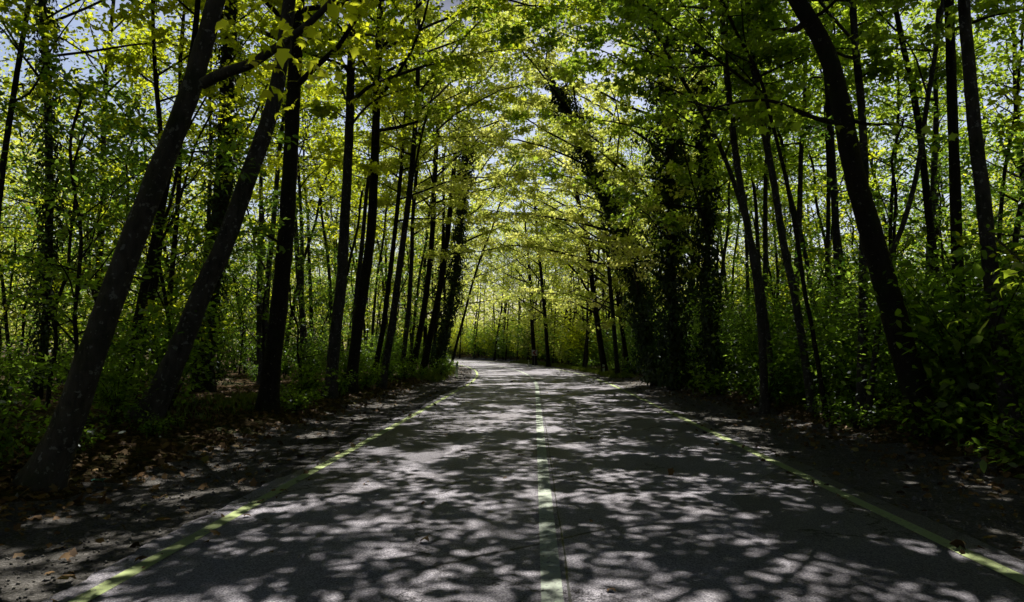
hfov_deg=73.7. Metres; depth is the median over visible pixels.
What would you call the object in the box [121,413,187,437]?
shrub
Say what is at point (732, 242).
slender tree
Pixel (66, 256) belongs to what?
sapling
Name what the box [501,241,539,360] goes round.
roadside tree
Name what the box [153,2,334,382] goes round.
slender tree
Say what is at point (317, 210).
slender tree
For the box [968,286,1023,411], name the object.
shrub
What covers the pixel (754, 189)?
slender tree
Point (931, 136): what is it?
woodland tree
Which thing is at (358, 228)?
slender tree
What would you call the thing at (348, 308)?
sapling
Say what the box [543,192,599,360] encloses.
roadside tree
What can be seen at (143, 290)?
slender tree
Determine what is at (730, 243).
woodland tree
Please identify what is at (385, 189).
slender tree
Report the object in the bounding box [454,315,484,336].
shrub
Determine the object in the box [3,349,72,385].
shrub
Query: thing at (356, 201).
slender tree
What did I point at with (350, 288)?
woodland tree
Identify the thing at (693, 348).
tall shrub
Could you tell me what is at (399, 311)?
sapling
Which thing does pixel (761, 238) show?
sapling
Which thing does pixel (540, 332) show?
shrub
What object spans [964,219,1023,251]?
sapling
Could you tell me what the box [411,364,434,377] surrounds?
shrub
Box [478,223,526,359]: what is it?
roadside tree
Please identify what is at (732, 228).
slender tree
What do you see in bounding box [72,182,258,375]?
sapling
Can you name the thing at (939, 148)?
woodland tree
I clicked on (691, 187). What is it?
slender tree
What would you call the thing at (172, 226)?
woodland tree
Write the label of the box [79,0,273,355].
slender tree
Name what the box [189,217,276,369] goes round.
sapling
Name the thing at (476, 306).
roadside tree
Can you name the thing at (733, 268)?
slender tree
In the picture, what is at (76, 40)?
woodland tree
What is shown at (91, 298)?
sapling
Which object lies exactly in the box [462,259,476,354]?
roadside tree
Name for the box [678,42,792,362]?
slender tree
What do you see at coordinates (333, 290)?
sapling
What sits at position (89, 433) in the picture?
shrub
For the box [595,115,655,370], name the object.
slender tree
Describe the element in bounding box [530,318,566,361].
shrub
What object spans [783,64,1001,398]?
sapling
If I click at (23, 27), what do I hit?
young tree
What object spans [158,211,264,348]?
sapling
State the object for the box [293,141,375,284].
slender tree
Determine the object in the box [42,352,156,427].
shrub
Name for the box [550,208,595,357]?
roadside tree
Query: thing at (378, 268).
slender tree
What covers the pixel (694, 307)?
shrub
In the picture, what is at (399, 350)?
shrub
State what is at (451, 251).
roadside tree
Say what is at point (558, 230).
slender tree
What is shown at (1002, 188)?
sapling
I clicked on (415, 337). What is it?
shrub
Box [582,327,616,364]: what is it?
shrub
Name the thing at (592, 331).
shrub
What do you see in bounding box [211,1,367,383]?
slender tree
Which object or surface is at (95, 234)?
woodland tree
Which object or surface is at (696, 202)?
slender tree
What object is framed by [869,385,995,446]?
shrub
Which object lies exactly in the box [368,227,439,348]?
sapling
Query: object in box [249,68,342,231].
slender tree
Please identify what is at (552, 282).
roadside tree
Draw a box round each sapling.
[0,20,191,379]
[0,50,165,407]
[0,128,89,383]
[0,129,113,356]
[0,180,75,351]
[0,225,95,374]
[0,262,55,370]
[0,277,93,360]
[3,65,300,397]
[8,151,174,382]
[15,57,202,359]
[27,240,166,357]
[28,197,136,344]
[32,62,277,398]
[39,258,104,346]
[51,252,132,356]
[55,177,205,327]
[59,152,197,383]
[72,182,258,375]
[123,204,206,378]
[127,250,189,341]
[131,224,205,334]
[136,258,244,343]
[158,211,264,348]
[169,183,350,359]
[174,165,296,372]
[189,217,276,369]
[192,247,296,374]
[216,264,253,353]
[216,282,256,354]
[218,256,255,340]
[219,267,270,353]
[221,279,256,365]
[231,211,354,376]
[236,218,333,356]
[241,223,336,339]
[283,233,375,371]
[288,278,325,338]
[290,275,326,362]
[291,253,351,351]
[294,223,367,341]
[305,283,377,356]
[306,267,355,349]
[313,252,381,344]
[319,246,389,353]
[320,274,380,347]
[322,217,420,342]
[343,221,425,341]
[367,269,447,348]
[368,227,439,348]
[368,278,403,338]
[376,286,413,333]
[396,308,427,338]
[588,298,627,333]
[684,235,762,321]
[704,192,832,323]
[718,194,822,318]
[724,251,785,306]
[725,167,848,326]
[730,242,774,309]
[730,251,761,309]
[740,241,817,317]
[745,258,824,312]
[745,277,822,319]
[768,151,901,326]
[768,194,858,324]
[768,265,851,321]
[772,138,942,315]
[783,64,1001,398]
[803,186,922,319]
[845,209,949,286]
[849,221,925,282]
[875,140,1023,298]
[898,239,982,303]
[912,249,1019,296]
[938,232,1023,300]
[950,85,1023,333]
[956,79,1023,359]
[962,177,1023,261]
[962,193,1023,275]
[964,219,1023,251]
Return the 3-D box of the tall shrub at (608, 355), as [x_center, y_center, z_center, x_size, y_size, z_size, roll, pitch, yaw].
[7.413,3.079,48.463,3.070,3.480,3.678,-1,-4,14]
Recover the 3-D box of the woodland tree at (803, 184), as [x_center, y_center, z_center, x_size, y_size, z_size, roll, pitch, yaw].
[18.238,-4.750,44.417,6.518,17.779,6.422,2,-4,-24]
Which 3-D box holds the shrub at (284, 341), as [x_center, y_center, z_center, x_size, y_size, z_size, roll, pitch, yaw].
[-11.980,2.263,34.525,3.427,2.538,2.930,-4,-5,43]
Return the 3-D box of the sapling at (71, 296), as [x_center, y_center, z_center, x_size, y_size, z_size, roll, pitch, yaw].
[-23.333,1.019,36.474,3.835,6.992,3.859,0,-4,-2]
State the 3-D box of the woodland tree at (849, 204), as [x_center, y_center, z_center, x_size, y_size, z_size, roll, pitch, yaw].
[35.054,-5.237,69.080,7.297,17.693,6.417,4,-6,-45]
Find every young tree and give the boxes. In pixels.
[0,0,159,222]
[503,240,554,341]
[543,227,598,340]
[550,245,589,326]
[573,242,616,365]
[595,138,683,330]
[616,250,663,357]
[641,264,683,320]
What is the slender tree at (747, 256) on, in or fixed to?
on the ground at (247, 426)
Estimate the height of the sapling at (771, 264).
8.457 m
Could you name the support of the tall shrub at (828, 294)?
on the ground at (247, 426)
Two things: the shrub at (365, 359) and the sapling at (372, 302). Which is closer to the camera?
the shrub at (365, 359)
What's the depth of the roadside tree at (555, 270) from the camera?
67.92 m
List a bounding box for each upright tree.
[204,0,606,413]
[272,0,657,398]
[305,0,569,393]
[550,0,860,413]
[583,0,814,414]
[652,0,916,419]
[695,0,874,391]
[932,0,1023,443]
[944,0,1023,417]
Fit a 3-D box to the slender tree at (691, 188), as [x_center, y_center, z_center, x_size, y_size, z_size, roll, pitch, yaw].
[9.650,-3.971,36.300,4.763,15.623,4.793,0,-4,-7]
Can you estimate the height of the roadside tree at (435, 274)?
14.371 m
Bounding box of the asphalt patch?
[269,380,467,464]
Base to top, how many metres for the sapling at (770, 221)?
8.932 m
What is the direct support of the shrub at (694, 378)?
on the ground at (247, 426)
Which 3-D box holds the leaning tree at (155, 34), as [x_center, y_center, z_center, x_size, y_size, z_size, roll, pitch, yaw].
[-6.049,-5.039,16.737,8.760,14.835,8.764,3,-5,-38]
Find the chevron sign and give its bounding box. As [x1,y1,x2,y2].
[532,350,536,364]
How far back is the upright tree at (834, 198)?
18.94 m
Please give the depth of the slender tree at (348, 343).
41.82 m
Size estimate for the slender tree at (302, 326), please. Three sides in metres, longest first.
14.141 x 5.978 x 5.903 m
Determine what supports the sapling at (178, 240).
on the ground at (247, 426)
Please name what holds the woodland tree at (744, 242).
on the ground at (247, 426)
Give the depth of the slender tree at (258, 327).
26.93 m
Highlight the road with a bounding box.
[42,359,1023,601]
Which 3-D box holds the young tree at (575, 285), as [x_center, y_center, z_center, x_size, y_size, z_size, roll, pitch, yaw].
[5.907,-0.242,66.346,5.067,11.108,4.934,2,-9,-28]
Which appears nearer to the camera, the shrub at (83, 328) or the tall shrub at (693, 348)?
the shrub at (83, 328)
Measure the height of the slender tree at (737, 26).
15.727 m
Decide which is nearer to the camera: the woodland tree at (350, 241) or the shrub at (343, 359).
the shrub at (343, 359)
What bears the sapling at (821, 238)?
on the ground at (247, 426)
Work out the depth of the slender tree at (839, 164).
24.73 m
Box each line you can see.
[67,364,477,601]
[450,360,563,601]
[461,359,1023,584]
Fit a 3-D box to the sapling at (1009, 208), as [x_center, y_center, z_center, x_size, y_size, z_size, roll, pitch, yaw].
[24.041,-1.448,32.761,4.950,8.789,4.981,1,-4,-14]
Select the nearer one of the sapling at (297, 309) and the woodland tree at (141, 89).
the woodland tree at (141, 89)
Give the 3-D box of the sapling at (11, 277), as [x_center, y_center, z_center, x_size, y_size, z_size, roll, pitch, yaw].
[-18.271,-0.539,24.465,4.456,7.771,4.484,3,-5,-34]
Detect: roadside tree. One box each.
[358,246,387,335]
[366,243,398,325]
[375,122,483,355]
[376,230,414,328]
[389,215,423,323]
[392,177,477,328]
[396,125,499,354]
[396,225,437,333]
[397,220,434,330]
[401,130,515,366]
[401,231,446,337]
[402,173,482,327]
[414,142,524,350]
[416,223,484,324]
[419,167,510,313]
[421,194,506,336]
[450,264,481,358]
[458,246,497,355]
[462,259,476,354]
[463,224,501,358]
[463,259,474,329]
[470,247,502,351]
[471,225,526,360]
[472,246,511,329]
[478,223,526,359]
[481,220,537,358]
[484,233,506,326]
[492,221,530,360]
[492,234,525,331]
[496,200,569,360]
[498,189,569,359]
[498,220,554,318]
[500,222,531,317]
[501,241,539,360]
[516,206,560,326]
[523,190,565,361]
[523,197,600,344]
[532,195,580,318]
[536,193,600,364]
[539,216,568,351]
[541,126,639,366]
[542,222,580,362]
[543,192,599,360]
[546,140,625,336]
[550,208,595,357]
[560,190,612,367]
[569,153,651,344]
[583,98,649,365]
[608,130,663,269]
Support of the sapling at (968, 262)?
on the ground at (247, 426)
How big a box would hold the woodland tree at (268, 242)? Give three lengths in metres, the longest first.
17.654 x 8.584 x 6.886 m
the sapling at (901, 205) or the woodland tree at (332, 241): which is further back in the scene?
the woodland tree at (332, 241)
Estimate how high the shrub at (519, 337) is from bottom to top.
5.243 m
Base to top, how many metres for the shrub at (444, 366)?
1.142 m
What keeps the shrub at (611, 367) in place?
on the ground at (247, 426)
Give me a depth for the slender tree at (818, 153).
24.37 m
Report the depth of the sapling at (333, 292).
31.61 m
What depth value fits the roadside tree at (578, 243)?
55.40 m
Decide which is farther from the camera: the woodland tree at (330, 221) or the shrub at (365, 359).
the woodland tree at (330, 221)
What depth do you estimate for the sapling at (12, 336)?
27.71 m
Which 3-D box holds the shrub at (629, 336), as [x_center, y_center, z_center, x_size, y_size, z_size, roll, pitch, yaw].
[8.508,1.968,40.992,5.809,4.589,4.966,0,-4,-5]
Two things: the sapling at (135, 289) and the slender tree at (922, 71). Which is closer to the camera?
the slender tree at (922, 71)
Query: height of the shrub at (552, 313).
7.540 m
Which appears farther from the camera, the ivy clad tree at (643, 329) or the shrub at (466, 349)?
the shrub at (466, 349)
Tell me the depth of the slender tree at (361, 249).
25.90 m
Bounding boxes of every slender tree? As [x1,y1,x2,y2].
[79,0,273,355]
[121,0,268,403]
[144,3,284,243]
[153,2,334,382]
[176,0,329,372]
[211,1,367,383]
[214,4,339,376]
[232,18,369,381]
[248,63,360,349]
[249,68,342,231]
[253,50,366,326]
[263,57,399,372]
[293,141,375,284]
[294,157,381,360]
[300,98,393,365]
[303,54,444,368]
[304,0,448,332]
[313,126,393,261]
[326,0,584,377]
[330,160,406,352]
[333,179,392,343]
[335,89,441,366]
[342,139,418,326]
[352,100,423,288]
[357,115,447,343]
[359,0,539,377]
[360,0,587,388]
[377,183,427,360]
[383,88,485,363]
[391,0,596,372]
[419,4,637,370]
[435,141,549,364]
[447,84,632,376]
[448,122,591,367]
[460,0,807,401]
[466,121,561,366]
[470,108,627,371]
[508,126,643,372]
[570,0,829,419]
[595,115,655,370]
[616,42,734,312]
[618,94,726,234]
[637,139,695,266]
[641,77,762,358]
[643,88,733,288]
[650,149,733,303]
[654,105,743,318]
[656,53,746,308]
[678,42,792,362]
[678,138,739,253]
[681,80,744,312]
[682,34,810,306]
[686,20,837,317]
[688,140,761,298]
[695,27,812,270]
[708,1,849,308]
[712,0,985,426]
[713,96,795,323]
[716,82,830,328]
[720,1,896,370]
[731,64,824,308]
[733,22,883,312]
[745,4,911,328]
[760,2,911,305]
[805,0,983,250]
[812,1,950,389]
[852,0,1022,314]
[919,0,1023,255]
[940,6,1023,328]
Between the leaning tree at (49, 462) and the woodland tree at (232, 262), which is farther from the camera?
the woodland tree at (232, 262)
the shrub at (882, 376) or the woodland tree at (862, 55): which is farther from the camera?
the woodland tree at (862, 55)
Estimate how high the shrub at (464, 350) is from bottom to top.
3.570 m
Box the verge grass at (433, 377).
[153,358,909,430]
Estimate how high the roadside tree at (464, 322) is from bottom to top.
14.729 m
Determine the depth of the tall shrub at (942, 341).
10.92 m
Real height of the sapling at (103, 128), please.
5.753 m
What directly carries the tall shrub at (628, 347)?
on the ground at (247, 426)
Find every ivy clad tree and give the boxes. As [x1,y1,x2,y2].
[0,0,285,399]
[177,0,431,391]
[403,0,668,385]
[429,0,606,369]
[477,0,736,390]
[499,0,796,394]
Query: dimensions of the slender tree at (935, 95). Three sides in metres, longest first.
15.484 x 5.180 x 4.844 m
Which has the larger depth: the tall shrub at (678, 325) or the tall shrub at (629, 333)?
the tall shrub at (629, 333)
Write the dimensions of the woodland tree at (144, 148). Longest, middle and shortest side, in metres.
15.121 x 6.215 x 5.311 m
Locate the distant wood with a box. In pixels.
[0,230,924,353]
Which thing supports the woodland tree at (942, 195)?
on the ground at (247, 426)
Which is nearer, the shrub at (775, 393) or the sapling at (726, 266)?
the shrub at (775, 393)
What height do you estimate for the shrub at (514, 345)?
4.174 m
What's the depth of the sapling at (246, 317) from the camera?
44.16 m
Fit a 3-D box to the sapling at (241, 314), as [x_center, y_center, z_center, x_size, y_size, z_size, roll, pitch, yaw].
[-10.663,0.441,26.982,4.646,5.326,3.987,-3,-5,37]
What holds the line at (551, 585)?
on the road
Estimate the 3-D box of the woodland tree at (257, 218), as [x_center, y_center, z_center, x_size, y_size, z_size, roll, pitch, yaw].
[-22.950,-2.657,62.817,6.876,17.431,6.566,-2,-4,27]
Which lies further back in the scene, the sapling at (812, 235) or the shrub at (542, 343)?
the shrub at (542, 343)
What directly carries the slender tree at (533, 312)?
on the ground at (247, 426)
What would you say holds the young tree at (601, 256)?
on the ground at (247, 426)
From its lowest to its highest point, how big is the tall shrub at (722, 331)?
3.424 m
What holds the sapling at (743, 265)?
on the ground at (247, 426)
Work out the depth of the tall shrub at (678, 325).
31.77 m
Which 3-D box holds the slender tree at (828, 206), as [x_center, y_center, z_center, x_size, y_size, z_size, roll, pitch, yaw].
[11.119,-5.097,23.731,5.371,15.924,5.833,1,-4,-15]
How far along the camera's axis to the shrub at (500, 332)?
84.27 m
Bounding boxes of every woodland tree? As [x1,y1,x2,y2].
[0,0,62,277]
[0,66,94,382]
[1,0,205,303]
[1,186,32,260]
[1,189,27,338]
[30,7,188,383]
[50,154,132,334]
[74,16,226,317]
[95,9,221,375]
[125,121,201,374]
[176,128,264,297]
[176,159,244,277]
[180,158,267,370]
[230,148,305,368]
[233,181,294,324]
[234,163,315,365]
[234,217,270,363]
[238,169,320,328]
[240,184,312,347]
[293,149,355,358]
[303,145,376,351]
[304,138,366,322]
[314,153,384,325]
[332,205,376,325]
[484,258,516,320]
[713,211,742,265]
[715,187,754,302]
[719,159,796,306]
[719,211,743,311]
[721,98,806,294]
[738,131,830,304]
[741,106,858,314]
[751,116,847,319]
[778,133,851,278]
[804,8,966,299]
[815,19,916,192]
[818,171,857,247]
[839,122,926,266]
[854,0,1010,295]
[875,1,999,273]
[885,103,988,231]
[892,3,1023,279]
[898,90,993,286]
[900,16,1023,261]
[961,112,1023,293]
[973,98,1023,280]
[995,106,1023,249]
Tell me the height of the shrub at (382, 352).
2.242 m
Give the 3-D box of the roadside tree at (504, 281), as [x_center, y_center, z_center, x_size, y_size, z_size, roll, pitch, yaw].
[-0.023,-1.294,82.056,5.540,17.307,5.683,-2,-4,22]
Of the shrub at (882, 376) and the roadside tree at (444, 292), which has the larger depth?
the roadside tree at (444, 292)
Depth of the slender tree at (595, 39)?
18.87 m
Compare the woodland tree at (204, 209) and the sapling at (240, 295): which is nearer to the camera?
the sapling at (240, 295)
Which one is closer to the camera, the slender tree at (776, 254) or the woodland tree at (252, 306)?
the slender tree at (776, 254)
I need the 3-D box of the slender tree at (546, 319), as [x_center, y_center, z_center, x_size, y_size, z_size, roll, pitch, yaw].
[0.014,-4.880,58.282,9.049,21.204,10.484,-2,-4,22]
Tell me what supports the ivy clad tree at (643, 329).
on the ground at (247, 426)
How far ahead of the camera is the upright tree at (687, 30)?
15.82 m
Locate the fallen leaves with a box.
[0,362,1023,601]
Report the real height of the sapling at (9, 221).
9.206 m
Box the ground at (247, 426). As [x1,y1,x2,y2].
[0,337,1023,504]
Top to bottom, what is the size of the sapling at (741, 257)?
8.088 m
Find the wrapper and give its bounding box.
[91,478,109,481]
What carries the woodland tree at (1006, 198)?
on the ground at (247, 426)
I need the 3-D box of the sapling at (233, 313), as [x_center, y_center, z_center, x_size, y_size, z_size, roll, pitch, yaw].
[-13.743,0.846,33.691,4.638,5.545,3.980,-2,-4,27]
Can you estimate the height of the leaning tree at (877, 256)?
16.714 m
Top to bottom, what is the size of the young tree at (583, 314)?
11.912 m
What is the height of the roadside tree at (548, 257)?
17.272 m
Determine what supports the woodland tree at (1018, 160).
on the ground at (247, 426)
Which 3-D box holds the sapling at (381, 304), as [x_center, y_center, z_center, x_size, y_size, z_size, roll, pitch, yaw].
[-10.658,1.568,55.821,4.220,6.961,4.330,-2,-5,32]
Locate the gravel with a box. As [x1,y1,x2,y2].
[0,380,1023,601]
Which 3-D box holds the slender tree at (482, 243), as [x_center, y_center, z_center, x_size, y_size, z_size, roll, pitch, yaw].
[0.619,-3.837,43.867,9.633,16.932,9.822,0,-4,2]
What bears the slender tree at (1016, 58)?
on the ground at (247, 426)
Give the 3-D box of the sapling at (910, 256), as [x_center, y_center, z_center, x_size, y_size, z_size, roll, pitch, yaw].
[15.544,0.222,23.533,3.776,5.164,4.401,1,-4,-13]
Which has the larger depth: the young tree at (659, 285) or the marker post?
the young tree at (659, 285)
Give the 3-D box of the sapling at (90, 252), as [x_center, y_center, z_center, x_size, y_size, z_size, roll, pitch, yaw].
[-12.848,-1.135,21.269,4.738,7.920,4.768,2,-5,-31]
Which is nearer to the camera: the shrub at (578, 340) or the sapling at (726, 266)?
the sapling at (726, 266)
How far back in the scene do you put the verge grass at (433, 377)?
15.99 m
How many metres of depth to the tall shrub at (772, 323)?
20.78 m
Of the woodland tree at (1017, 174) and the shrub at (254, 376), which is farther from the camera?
the woodland tree at (1017, 174)
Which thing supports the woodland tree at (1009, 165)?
on the ground at (247, 426)
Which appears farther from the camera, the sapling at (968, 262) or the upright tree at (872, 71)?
the sapling at (968, 262)
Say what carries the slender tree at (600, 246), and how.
on the ground at (247, 426)
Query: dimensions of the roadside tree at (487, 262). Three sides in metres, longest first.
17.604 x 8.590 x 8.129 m
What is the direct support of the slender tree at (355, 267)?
on the ground at (247, 426)
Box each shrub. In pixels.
[0,322,73,399]
[0,345,66,414]
[0,376,60,469]
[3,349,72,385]
[15,412,125,451]
[16,336,155,403]
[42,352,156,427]
[58,292,173,389]
[69,340,150,398]
[78,267,261,409]
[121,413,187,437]
[215,323,256,372]
[215,352,247,377]
[239,357,258,382]
[245,328,296,365]
[257,384,329,412]
[280,357,348,400]
[281,341,297,379]
[282,331,348,381]
[283,313,347,373]
[283,330,327,365]
[307,333,380,379]
[323,370,359,395]
[339,348,371,374]
[342,361,388,388]
[345,349,374,369]
[346,328,416,372]
[362,325,422,374]
[368,324,413,355]
[371,358,414,382]
[390,354,428,378]
[398,323,437,361]
[406,339,431,362]
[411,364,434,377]
[430,353,464,375]
[440,319,467,351]
[450,327,469,353]
[451,335,467,354]
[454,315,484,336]
[459,334,471,352]
[460,319,496,355]
[461,326,487,352]
[472,316,509,356]
[476,313,511,333]
[476,320,501,354]
[483,335,504,357]
[491,316,531,357]
[492,343,511,357]
[493,325,512,351]
[494,303,526,333]
[495,331,516,356]
[502,321,522,350]
[506,310,541,356]
[507,328,526,357]
[513,311,575,357]
[521,329,543,357]
[525,324,547,352]
[527,285,572,329]
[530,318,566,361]
[536,314,571,356]
[537,326,575,362]
[551,320,588,360]
[552,310,615,363]
[556,293,617,353]
[563,344,594,364]
[571,355,599,367]
[574,308,611,357]
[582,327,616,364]
[583,342,599,364]
[594,323,631,367]
[603,324,617,365]
[604,315,634,361]
[605,311,657,360]
[608,362,621,370]
[610,311,663,361]
[612,356,639,373]
[617,330,638,370]
[652,285,743,356]
[653,305,730,357]
[664,360,723,389]
[667,289,740,362]
[680,363,756,396]
[681,313,743,375]
[681,325,700,372]
[683,266,775,377]
[686,306,752,387]
[687,294,752,380]
[690,235,825,391]
[696,307,787,382]
[706,313,788,390]
[716,283,819,386]
[718,286,781,385]
[720,307,804,380]
[722,355,813,406]
[736,332,812,397]
[741,301,882,403]
[746,217,944,395]
[753,276,855,392]
[768,306,870,400]
[781,315,894,410]
[789,212,974,405]
[793,208,978,419]
[803,389,854,417]
[806,287,933,393]
[811,190,1023,441]
[812,393,892,430]
[816,225,1023,420]
[843,181,1023,435]
[846,342,973,419]
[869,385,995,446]
[880,222,1023,413]
[935,398,1023,477]
[958,245,1023,393]
[960,262,1023,432]
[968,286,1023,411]
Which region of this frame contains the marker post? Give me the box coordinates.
[455,362,457,377]
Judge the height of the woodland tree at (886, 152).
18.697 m
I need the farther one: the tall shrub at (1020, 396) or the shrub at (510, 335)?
the shrub at (510, 335)
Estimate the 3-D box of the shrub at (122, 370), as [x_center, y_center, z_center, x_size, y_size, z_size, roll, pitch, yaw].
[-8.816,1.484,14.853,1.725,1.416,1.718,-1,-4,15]
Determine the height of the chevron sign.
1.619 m
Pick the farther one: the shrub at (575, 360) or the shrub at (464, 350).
the shrub at (464, 350)
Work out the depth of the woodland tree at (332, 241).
57.02 m
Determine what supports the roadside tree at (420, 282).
on the ground at (247, 426)
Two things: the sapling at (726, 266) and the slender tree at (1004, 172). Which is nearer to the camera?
the slender tree at (1004, 172)
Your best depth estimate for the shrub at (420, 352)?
44.29 m
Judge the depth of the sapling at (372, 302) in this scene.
43.06 m
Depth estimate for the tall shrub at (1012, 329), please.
9.45 m
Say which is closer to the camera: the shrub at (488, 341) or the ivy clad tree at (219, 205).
the ivy clad tree at (219, 205)
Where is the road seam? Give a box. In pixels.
[533,377,571,601]
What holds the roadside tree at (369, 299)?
on the ground at (247, 426)
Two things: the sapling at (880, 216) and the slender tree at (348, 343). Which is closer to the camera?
the sapling at (880, 216)
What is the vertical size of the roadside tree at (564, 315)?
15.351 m
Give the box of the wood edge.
[0,0,147,350]
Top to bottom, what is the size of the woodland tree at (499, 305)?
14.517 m
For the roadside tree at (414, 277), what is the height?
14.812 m
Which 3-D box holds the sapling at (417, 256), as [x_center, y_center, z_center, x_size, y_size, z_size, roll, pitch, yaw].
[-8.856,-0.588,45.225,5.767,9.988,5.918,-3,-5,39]
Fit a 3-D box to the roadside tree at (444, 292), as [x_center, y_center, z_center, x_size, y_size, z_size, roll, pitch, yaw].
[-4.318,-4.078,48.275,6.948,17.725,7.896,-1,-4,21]
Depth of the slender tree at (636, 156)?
31.60 m
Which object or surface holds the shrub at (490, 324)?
on the ground at (247, 426)
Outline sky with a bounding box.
[0,0,1023,346]
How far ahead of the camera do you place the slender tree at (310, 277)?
33.99 m
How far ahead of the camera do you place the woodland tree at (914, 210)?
40.02 m
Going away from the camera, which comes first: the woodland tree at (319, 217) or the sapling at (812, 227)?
the sapling at (812, 227)
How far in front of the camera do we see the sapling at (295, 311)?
52.57 m
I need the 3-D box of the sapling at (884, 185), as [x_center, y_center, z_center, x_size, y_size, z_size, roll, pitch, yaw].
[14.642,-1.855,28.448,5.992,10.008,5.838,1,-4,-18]
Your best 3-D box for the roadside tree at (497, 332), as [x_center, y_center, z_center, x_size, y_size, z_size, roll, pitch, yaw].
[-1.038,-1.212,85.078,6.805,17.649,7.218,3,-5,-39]
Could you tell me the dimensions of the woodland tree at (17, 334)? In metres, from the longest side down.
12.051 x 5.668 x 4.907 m
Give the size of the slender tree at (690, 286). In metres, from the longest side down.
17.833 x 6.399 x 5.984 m
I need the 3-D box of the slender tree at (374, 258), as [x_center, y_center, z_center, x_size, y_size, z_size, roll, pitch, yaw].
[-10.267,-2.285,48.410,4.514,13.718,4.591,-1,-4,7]
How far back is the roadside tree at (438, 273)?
59.68 m
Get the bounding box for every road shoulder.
[0,364,473,601]
[448,356,1023,560]
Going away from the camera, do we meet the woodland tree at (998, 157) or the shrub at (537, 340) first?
the woodland tree at (998, 157)
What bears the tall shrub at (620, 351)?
on the ground at (247, 426)
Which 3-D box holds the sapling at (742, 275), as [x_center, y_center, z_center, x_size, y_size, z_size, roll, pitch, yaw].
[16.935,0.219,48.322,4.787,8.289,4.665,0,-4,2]
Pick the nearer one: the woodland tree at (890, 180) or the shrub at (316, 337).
the shrub at (316, 337)
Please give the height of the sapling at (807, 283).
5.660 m
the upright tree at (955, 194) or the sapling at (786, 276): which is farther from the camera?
the sapling at (786, 276)
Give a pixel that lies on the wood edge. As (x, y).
(17, 175)
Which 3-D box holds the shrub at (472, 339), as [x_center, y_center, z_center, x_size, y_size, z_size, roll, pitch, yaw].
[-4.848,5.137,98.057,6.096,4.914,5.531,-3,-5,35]
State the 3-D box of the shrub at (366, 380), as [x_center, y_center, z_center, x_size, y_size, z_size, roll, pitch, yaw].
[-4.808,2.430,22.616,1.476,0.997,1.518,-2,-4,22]
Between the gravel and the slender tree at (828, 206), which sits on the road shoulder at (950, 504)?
the gravel
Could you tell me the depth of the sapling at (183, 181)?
15.75 m
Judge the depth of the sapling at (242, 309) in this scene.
39.09 m
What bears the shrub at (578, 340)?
on the ground at (247, 426)
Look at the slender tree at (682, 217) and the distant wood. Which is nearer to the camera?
the slender tree at (682, 217)
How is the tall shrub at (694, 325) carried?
on the ground at (247, 426)
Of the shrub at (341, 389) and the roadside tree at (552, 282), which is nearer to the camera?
the shrub at (341, 389)
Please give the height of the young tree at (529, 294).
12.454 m
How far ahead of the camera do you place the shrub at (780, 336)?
17.03 m
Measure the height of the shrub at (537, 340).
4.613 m
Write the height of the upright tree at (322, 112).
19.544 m
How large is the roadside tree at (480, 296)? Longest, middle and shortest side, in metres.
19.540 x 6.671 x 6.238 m
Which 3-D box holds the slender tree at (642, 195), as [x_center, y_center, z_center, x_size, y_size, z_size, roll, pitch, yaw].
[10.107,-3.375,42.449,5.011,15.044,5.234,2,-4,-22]
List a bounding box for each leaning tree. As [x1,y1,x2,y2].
[11,0,394,491]
[87,0,388,374]
[124,0,412,423]
[681,0,960,441]
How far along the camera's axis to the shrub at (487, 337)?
89.80 m
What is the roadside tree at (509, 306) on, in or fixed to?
on the ground at (247, 426)
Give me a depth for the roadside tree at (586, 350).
49.42 m
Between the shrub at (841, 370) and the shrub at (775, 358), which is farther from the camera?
the shrub at (775, 358)
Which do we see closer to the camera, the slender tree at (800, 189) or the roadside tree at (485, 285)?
the slender tree at (800, 189)
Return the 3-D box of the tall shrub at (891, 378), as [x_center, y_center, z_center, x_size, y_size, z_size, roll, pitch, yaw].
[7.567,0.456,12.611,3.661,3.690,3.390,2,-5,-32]
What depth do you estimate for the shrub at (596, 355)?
54.09 m
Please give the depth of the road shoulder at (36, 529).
6.68 m
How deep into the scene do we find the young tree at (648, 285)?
37.64 m
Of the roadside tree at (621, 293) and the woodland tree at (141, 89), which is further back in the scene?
the roadside tree at (621, 293)
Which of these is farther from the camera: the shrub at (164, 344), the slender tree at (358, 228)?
the slender tree at (358, 228)
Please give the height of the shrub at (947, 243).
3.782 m
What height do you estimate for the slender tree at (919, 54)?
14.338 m
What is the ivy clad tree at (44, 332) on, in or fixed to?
on the ground at (247, 426)
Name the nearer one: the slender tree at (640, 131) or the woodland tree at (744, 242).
the slender tree at (640, 131)
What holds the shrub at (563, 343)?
on the ground at (247, 426)
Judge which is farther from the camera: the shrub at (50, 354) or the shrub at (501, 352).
the shrub at (501, 352)
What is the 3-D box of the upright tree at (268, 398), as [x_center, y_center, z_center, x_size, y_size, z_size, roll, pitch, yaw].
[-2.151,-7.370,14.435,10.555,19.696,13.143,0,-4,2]
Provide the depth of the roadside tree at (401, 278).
84.59 m
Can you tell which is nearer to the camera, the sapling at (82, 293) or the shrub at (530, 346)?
the sapling at (82, 293)
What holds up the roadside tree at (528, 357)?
on the ground at (247, 426)
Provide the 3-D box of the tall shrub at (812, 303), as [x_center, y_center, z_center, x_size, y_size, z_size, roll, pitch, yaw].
[8.292,0.275,17.932,4.303,4.519,4.647,3,-5,-36]
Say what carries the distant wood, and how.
on the ground at (247, 426)
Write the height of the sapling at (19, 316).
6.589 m

